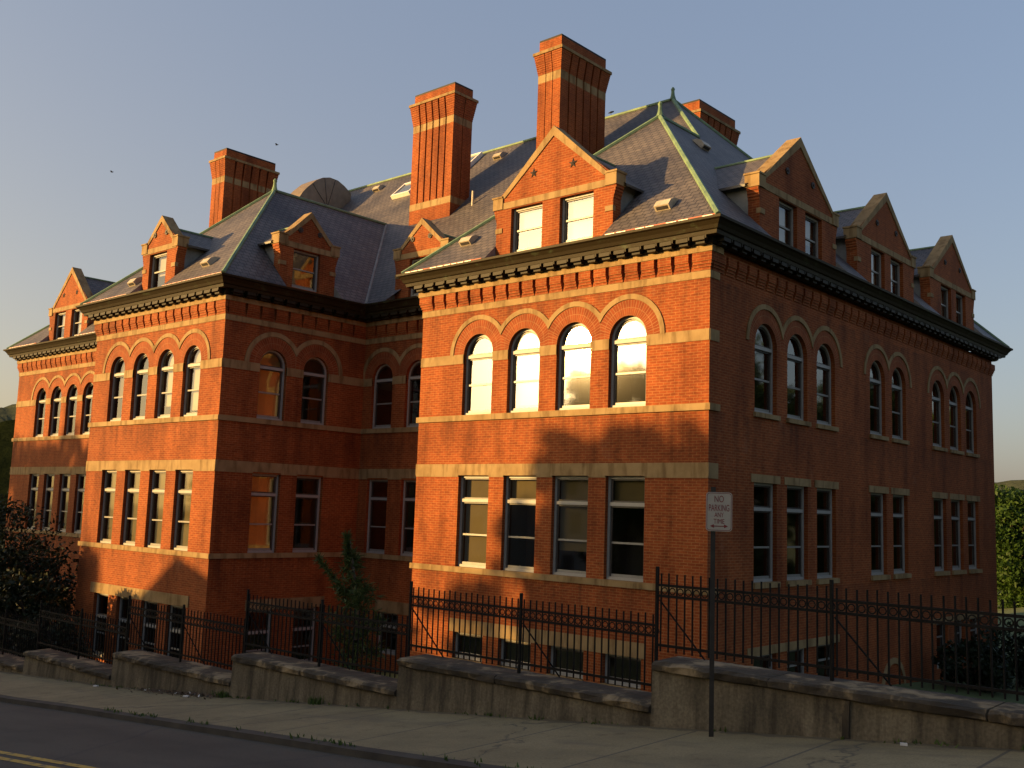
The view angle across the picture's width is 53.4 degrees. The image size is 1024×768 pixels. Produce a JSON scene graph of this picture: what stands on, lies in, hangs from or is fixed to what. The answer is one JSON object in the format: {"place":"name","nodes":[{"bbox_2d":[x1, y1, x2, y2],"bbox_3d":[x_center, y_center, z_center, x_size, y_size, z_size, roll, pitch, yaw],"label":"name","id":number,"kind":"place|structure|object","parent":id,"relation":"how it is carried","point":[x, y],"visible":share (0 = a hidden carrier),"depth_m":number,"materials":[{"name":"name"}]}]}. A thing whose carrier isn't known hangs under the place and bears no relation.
{"place":"outdoors","nodes":[
{"label":"outdoors","id":0,"kind":"place"},
{"bbox_2d":[0,420,14,544],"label":"hill","id":1,"kind":"structure","parent":0,"point":[7,427],"depth_m":242.30,"materials":[{"name":"green plant"}]},
{"bbox_2d":[0,404,15,421],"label":"hill","id":2,"kind":"structure","parent":0,"point":[7,412],"depth_m":594.50,"materials":[{"name":"green plant"}]},
{"bbox_2d":[0,702,420,767],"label":"road","id":3,"kind":"structure","parent":0,"point":[80,739],"depth_m":13.61,"materials":[{"name":"grey asphalt"}]},
{"bbox_2d":[0,751,96,767],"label":"road marking","id":4,"kind":"object","parent":3,"relation":"on","point":[38,758],"visible":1,"depth_m":12.76,"materials":[{"name":"yellow paint"}]},
{"bbox_2d":[0,671,1023,767],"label":"sidewalk","id":5,"kind":"structure","parent":0,"point":[513,741],"depth_m":12.23,"materials":[{"name":"grey concrete"}]},
{"bbox_2d":[116,688,222,698],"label":"leaf litter","id":6,"kind":"object","parent":5,"relation":"on","point":[153,690],"visible":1,"depth_m":19.61,"materials":[{"name":"plant"}]},
{"bbox_2d":[67,680,1023,767],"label":"weeds","id":7,"kind":"object","parent":5,"relation":"on","point":[318,702],"visible":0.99,"depth_m":14.56,"materials":[{"name":"green plant"}]},
{"bbox_2d":[706,487,731,736],"bbox_3d":[2.413,2.675,11.920,0.304,2.923,0.071,1,-7,11],"label":"parking sign","id":8,"kind":"object","parent":5,"relation":"on","point":[718,511],"visible":0.97,"depth_m":12.01,"materials":[{"name":"white metal"}]},
{"bbox_2d":[0,0,1023,481],"label":"sky","id":9,"kind":"structure","parent":0,"point":[919,103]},
{"bbox_2d":[2,546,1023,703],"bbox_3d":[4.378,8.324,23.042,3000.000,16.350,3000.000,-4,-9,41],"label":"ground","id":10,"kind":"structure","parent":0,"point":[998,696],"depth_m":31.46,"materials":[{"name":"green plant"}]},
{"bbox_2d":[0,533,76,624],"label":"tree","id":11,"kind":"object","parent":10,"relation":"on","point":[10,558],"visible":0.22,"depth_m":36.50,"materials":[{"name":"green plant"}]},
{"bbox_2d":[0,491,78,597],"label":"tree","id":12,"kind":"object","parent":10,"relation":"on","point":[8,511],"visible":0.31,"depth_m":40.69,"materials":[{"name":"green plant"}]},
{"bbox_2d":[0,567,79,631],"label":"bush","id":13,"kind":"object","parent":10,"relation":"on","point":[42,587],"visible":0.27,"depth_m":33.31,"materials":[{"name":"green plant"}]},
{"bbox_2d":[0,617,91,658],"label":"bush","id":14,"kind":"object","parent":10,"relation":"on","point":[41,647],"visible":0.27,"depth_m":29.31,"materials":[{"name":"green plant"}]},
{"bbox_2d":[0,694,513,767],"bbox_3d":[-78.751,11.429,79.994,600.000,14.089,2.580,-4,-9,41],"label":"kerb","id":15,"kind":"structure","parent":10,"relation":"on","point":[408,759],"depth_m":13.53,"materials":[{"name":"concrete"}]},
{"bbox_2d":[312,529,389,671],"bbox_3d":[-3.796,5.593,24.107,1.362,4.302,2.523,6,-8,-31],"label":"tree","id":16,"kind":"object","parent":10,"relation":"on","point":[357,590],"visible":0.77,"depth_m":24.01,"materials":[{"name":"green plant"}]},
{"bbox_2d":[3,34,1012,691],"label":"school building","id":17,"kind":"structure","parent":10,"relation":"on","point":[579,350],"depth_m":31.71,"materials":[{"name":"brick"}]},
{"bbox_2d":[27,474,38,528],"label":"window","id":18,"kind":"structure","parent":17,"relation":"in","point":[33,488],"depth_m":47.96,"materials":[{"name":"paint"}]},
{"bbox_2d":[36,389,45,436],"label":"window","id":19,"kind":"structure","parent":17,"relation":"in","point":[41,401],"depth_m":48.42,"materials":[{"name":"paint"}]},
{"bbox_2d":[42,474,54,529],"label":"window","id":20,"kind":"structure","parent":17,"relation":"in","point":[48,488],"depth_m":46.87,"materials":[{"name":"paint"}]},
{"bbox_2d":[50,387,60,435],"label":"window","id":21,"kind":"structure","parent":17,"relation":"in","point":[56,399],"depth_m":47.38,"materials":[{"name":"paint"}]},
{"bbox_2d":[58,474,70,531],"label":"window","id":22,"kind":"structure","parent":17,"relation":"in","point":[63,489],"depth_m":45.85,"materials":[{"name":"paint"}]},
{"bbox_2d":[66,385,76,434],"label":"window","id":23,"kind":"structure","parent":17,"relation":"in","point":[71,398],"depth_m":46.32,"materials":[{"name":"paint"}]},
{"bbox_2d":[74,474,85,533],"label":"window","id":24,"kind":"structure","parent":17,"relation":"in","point":[80,489],"depth_m":44.76,"materials":[{"name":"paint"}]},
{"bbox_2d":[82,383,92,434],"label":"window","id":25,"kind":"structure","parent":17,"relation":"in","point":[88,396],"depth_m":45.27,"materials":[{"name":"paint"}]},
{"bbox_2d":[93,593,107,656],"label":"window","id":26,"kind":"structure","parent":17,"relation":"in","point":[98,605],"depth_m":35.72,"materials":[{"name":"paint"}]},
{"bbox_2d":[100,470,116,543],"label":"window","id":27,"kind":"structure","parent":17,"relation":"in","point":[111,489],"depth_m":36.32,"materials":[{"name":"paint"}]},
{"bbox_2d":[110,357,124,420],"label":"window","id":28,"kind":"structure","parent":17,"relation":"in","point":[120,375],"depth_m":36.85,"materials":[{"name":"paint"}]},
{"bbox_2d":[117,597,131,651],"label":"window","id":29,"kind":"structure","parent":17,"relation":"in","point":[121,609],"depth_m":34.69,"materials":[{"name":"paint"}]},
{"bbox_2d":[123,470,140,545],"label":"window","id":30,"kind":"structure","parent":17,"relation":"in","point":[135,490],"depth_m":35.22,"materials":[{"name":"paint"}]},
{"bbox_2d":[133,354,147,419],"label":"window","id":31,"kind":"structure","parent":17,"relation":"in","point":[139,372],"depth_m":35.72,"materials":[{"name":"paint"}]},
{"bbox_2d":[142,601,157,650],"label":"window","id":32,"kind":"structure","parent":17,"relation":"in","point":[146,602],"depth_m":33.56,"materials":[{"name":"paint"}]},
{"bbox_2d":[147,470,165,547],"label":"window","id":33,"kind":"structure","parent":17,"relation":"in","point":[160,491],"depth_m":34.12,"materials":[{"name":"paint"}]},
{"bbox_2d":[157,350,173,417],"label":"window","id":34,"kind":"structure","parent":17,"relation":"in","point":[168,369],"depth_m":34.64,"materials":[{"name":"paint"}]},
{"bbox_2d":[167,605,182,656],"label":"window","id":35,"kind":"structure","parent":17,"relation":"in","point":[172,606],"depth_m":32.48,"materials":[{"name":"paint"}]},
{"bbox_2d":[173,470,192,550],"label":"window","id":36,"kind":"structure","parent":17,"relation":"in","point":[187,491],"depth_m":33.02,"materials":[{"name":"paint"}]},
{"bbox_2d":[183,346,200,415],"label":"window","id":37,"kind":"structure","parent":17,"relation":"in","point":[194,390],"depth_m":33.54,"materials":[{"name":"paint"}]},
{"bbox_2d":[246,610,270,651],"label":"window","id":38,"kind":"structure","parent":17,"relation":"in","point":[268,624],"depth_m":32.81,"materials":[{"name":"paint"}]},
{"bbox_2d":[247,473,278,552],"bbox_3d":[-8.151,4.189,33.039,0.200,2.530,1.090,-4,-9,41],"label":"window","id":39,"kind":"structure","parent":17,"relation":"in","point":[263,489],"depth_m":33.18,"materials":[{"name":"glass"}]},
{"bbox_2d":[257,350,284,420],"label":"window","id":40,"kind":"structure","parent":17,"relation":"in","point":[272,365],"depth_m":33.69,"materials":[{"name":"glass"}]},
{"bbox_2d":[294,607,314,661],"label":"window","id":41,"kind":"structure","parent":17,"relation":"in","point":[309,608],"depth_m":34.16,"materials":[{"name":"paint"}]},
{"bbox_2d":[293,476,320,551],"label":"window","id":42,"kind":"structure","parent":17,"relation":"in","point":[316,496],"depth_m":34.53,"materials":[{"name":"paint"}]},
{"bbox_2d":[301,357,325,424],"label":"window","id":43,"kind":"structure","parent":17,"relation":"in","point":[322,376],"depth_m":35.04,"materials":[{"name":"paint"}]},
{"bbox_2d":[366,480,387,553],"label":"window","id":44,"kind":"structure","parent":17,"relation":"in","point":[372,498],"depth_m":35.41,"materials":[{"name":"paint"}]},
{"bbox_2d":[372,364,391,428],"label":"window","id":45,"kind":"structure","parent":17,"relation":"in","point":[378,381],"depth_m":35.94,"materials":[{"name":"paint"}]},
{"bbox_2d":[378,612,396,654],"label":"window","id":46,"kind":"structure","parent":17,"relation":"in","point":[388,650],"depth_m":34.22,"materials":[{"name":"paint"}]},
{"bbox_2d":[401,480,415,555],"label":"window","id":47,"kind":"structure","parent":17,"relation":"in","point":[406,499],"depth_m":34.29,"materials":[{"name":"paint"}]},
{"bbox_2d":[406,361,420,426],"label":"window","id":48,"kind":"structure","parent":17,"relation":"in","point":[412,378],"depth_m":34.80,"materials":[{"name":"paint"}]},
{"bbox_2d":[455,632,482,661],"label":"window","id":49,"kind":"structure","parent":17,"relation":"in","point":[472,635],"depth_m":28.53,"materials":[{"name":"paint"}]},
{"bbox_2d":[458,476,488,568],"bbox_3d":[-0.997,3.888,28.824,1.190,2.570,0.200,-4,-9,41],"label":"window","id":50,"kind":"structure","parent":17,"relation":"in","point":[476,501],"depth_m":28.99,"materials":[{"name":"paint"}]},
{"bbox_2d":[464,334,491,414],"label":"window","id":51,"kind":"structure","parent":17,"relation":"in","point":[470,357],"depth_m":29.54,"materials":[{"name":"paint"}]},
{"bbox_2d":[501,639,530,669],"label":"window","id":52,"kind":"structure","parent":17,"relation":"in","point":[507,640],"depth_m":27.47,"materials":[{"name":"paint"}]},
{"bbox_2d":[503,476,536,572],"bbox_3d":[0.304,3.789,27.670,1.190,2.570,0.200,-4,-9,41],"label":"window","id":53,"kind":"structure","parent":17,"relation":"in","point":[523,487],"depth_m":27.88,"materials":[{"name":"paint"}]},
{"bbox_2d":[509,329,539,412],"bbox_3d":[0.444,-0.362,28.184,1.155,2.340,0.200,-4,-9,41],"label":"window","id":54,"kind":"structure","parent":17,"relation":"in","point":[527,375],"depth_m":28.33,"materials":[{"name":"glass"}]},
{"bbox_2d":[550,646,583,678],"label":"window","id":55,"kind":"structure","parent":17,"relation":"in","point":[562,673],"depth_m":26.17,"materials":[{"name":"paint"}]},
{"bbox_2d":[553,476,587,576],"bbox_3d":[1.605,3.690,26.517,1.190,2.570,0.200,-4,-9,41],"label":"window","id":56,"kind":"structure","parent":17,"relation":"in","point":[572,521],"depth_m":26.69,"materials":[{"name":"paint"}]},
{"bbox_2d":[558,323,590,409],"bbox_3d":[1.720,-0.465,27.003,1.155,2.340,0.125,-4,-9,41],"label":"window","id":57,"kind":"structure","parent":17,"relation":"in","point":[580,346],"depth_m":27.22,"materials":[{"name":"paint"}]},
{"bbox_2d":[605,654,640,688],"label":"window","id":58,"kind":"structure","parent":17,"relation":"in","point":[613,656],"depth_m":25.04,"materials":[{"name":"glass"}]},
{"bbox_2d":[606,476,644,581],"bbox_3d":[2.907,3.591,25.363,1.190,2.570,0.200,-4,-9,41],"label":"window","id":59,"kind":"structure","parent":17,"relation":"in","point":[629,490],"depth_m":25.56,"materials":[{"name":"paint"}]},
{"bbox_2d":[611,316,646,407],"bbox_3d":[3.022,-0.564,25.849,1.155,2.340,0.125,-4,-9,41],"label":"window","id":60,"kind":"structure","parent":17,"relation":"in","point":[616,342],"depth_m":26.06,"materials":[{"name":"paint"}]},
{"bbox_2d":[753,482,772,582],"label":"window","id":61,"kind":"structure","parent":17,"relation":"in","point":[768,509],"depth_m":26.15,"materials":[{"name":"paint"}]},
{"bbox_2d":[754,324,772,414],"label":"window","id":62,"kind":"structure","parent":17,"relation":"in","point":[768,350],"depth_m":26.65,"materials":[{"name":"paint"}]},
{"bbox_2d":[757,654,771,668],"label":"window","id":63,"kind":"structure","parent":17,"relation":"in","point":[767,655],"depth_m":25.78,"materials":[{"name":"paint"}]},
{"bbox_2d":[787,335,802,419],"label":"window","id":64,"kind":"structure","parent":17,"relation":"in","point":[798,359],"depth_m":27.96,"materials":[{"name":"paint"}]},
{"bbox_2d":[787,485,803,579],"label":"window","id":65,"kind":"structure","parent":17,"relation":"in","point":[790,510],"depth_m":27.45,"materials":[{"name":"paint"}]},
{"bbox_2d":[787,648,803,672],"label":"window","id":66,"kind":"structure","parent":17,"relation":"in","point":[801,651],"depth_m":27.09,"materials":[{"name":"paint"}]},
{"bbox_2d":[817,344,830,425],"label":"window","id":67,"kind":"structure","parent":17,"relation":"in","point":[827,367],"depth_m":29.28,"materials":[{"name":"paint"}]},
{"bbox_2d":[818,644,829,676],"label":"window","id":68,"kind":"structure","parent":17,"relation":"in","point":[822,659],"depth_m":28.34,"materials":[{"name":"paint"}]},
{"bbox_2d":[817,488,831,578],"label":"window","id":69,"kind":"structure","parent":17,"relation":"in","point":[828,511],"depth_m":28.77,"materials":[{"name":"paint"}]},
{"bbox_2d":[870,361,881,435],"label":"window","id":70,"kind":"structure","parent":17,"relation":"in","point":[877,381],"depth_m":31.99,"materials":[{"name":"paint"}]},
{"bbox_2d":[871,493,883,574],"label":"window","id":71,"kind":"structure","parent":17,"relation":"in","point":[879,514],"depth_m":31.48,"materials":[{"name":"paint"}]},
{"bbox_2d":[892,368,902,439],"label":"window","id":72,"kind":"structure","parent":17,"relation":"in","point":[898,388],"depth_m":33.28,"materials":[{"name":"paint"}]},
{"bbox_2d":[893,495,904,573],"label":"window","id":73,"kind":"structure","parent":17,"relation":"in","point":[900,515],"depth_m":32.77,"materials":[{"name":"paint"}]},
{"bbox_2d":[932,381,940,446],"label":"window","id":74,"kind":"structure","parent":17,"relation":"in","point":[937,399],"depth_m":35.93,"materials":[{"name":"paint"}]},
{"bbox_2d":[934,498,943,570],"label":"window","id":75,"kind":"structure","parent":17,"relation":"in","point":[939,517],"depth_m":35.43,"materials":[{"name":"paint"}]},
{"bbox_2d":[936,624,942,667],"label":"window","id":76,"kind":"structure","parent":17,"relation":"in","point":[941,626],"depth_m":34.98,"materials":[{"name":"paint"}]},
{"bbox_2d":[949,387,957,449],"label":"window","id":77,"kind":"structure","parent":17,"relation":"in","point":[953,404],"depth_m":37.19,"materials":[{"name":"paint"}]},
{"bbox_2d":[951,500,960,569],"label":"window","id":78,"kind":"structure","parent":17,"relation":"in","point":[956,518],"depth_m":36.71,"materials":[{"name":"paint"}]},
{"bbox_2d":[957,620,961,662],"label":"window","id":79,"kind":"structure","parent":17,"relation":"in","point":[959,627],"depth_m":36.27,"materials":[{"name":"paint"}]},
{"bbox_2d":[966,392,973,452],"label":"window","id":80,"kind":"structure","parent":17,"relation":"in","point":[969,408],"depth_m":38.49,"materials":[{"name":"paint"}]},
{"bbox_2d":[968,501,976,568],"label":"window","id":81,"kind":"structure","parent":17,"relation":"in","point":[972,519],"depth_m":38.00,"materials":[{"name":"paint"}]},
{"bbox_2d":[970,618,977,657],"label":"window","id":82,"kind":"structure","parent":17,"relation":"in","point":[974,630],"depth_m":37.51,"materials":[{"name":"paint"}]},
{"bbox_2d":[0,648,1023,749],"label":"street wall","id":83,"kind":"structure","parent":10,"relation":"on","point":[753,699],"depth_m":13.35,"materials":[{"name":"stone"}]},
{"bbox_2d":[0,566,1023,700],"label":"iron fence","id":84,"kind":"object","parent":83,"relation":"on","point":[520,608],"visible":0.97,"depth_m":14.58,"materials":[{"name":"black metal"}]},
{"bbox_2d":[934,634,1015,693],"bbox_3d":[14.461,8.811,31.669,2.437,2.044,2.948,-4,-9,41],"label":"bush","id":85,"kind":"object","parent":10,"relation":"on","point":[985,666],"visible":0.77,"depth_m":31.46,"materials":[{"name":"green plant"}]},
{"bbox_2d":[971,621,1023,689],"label":"bush","id":86,"kind":"object","parent":10,"relation":"on","point":[1020,650],"visible":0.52,"depth_m":33.92,"materials":[{"name":"green plant"}]},
{"bbox_2d":[994,484,1023,608],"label":"leafy tree","id":87,"kind":"object","parent":10,"relation":"on","point":[1009,513],"visible":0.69,"depth_m":82.87,"materials":[{"name":"green plant"}]},
{"bbox_2d":[994,480,1023,494],"bbox_3d":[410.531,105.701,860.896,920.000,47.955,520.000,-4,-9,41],"label":"hill","id":88,"kind":"structure","parent":0,"point":[1019,484],"depth_m":814.72,"materials":[{"name":"green plant"}]}
]}

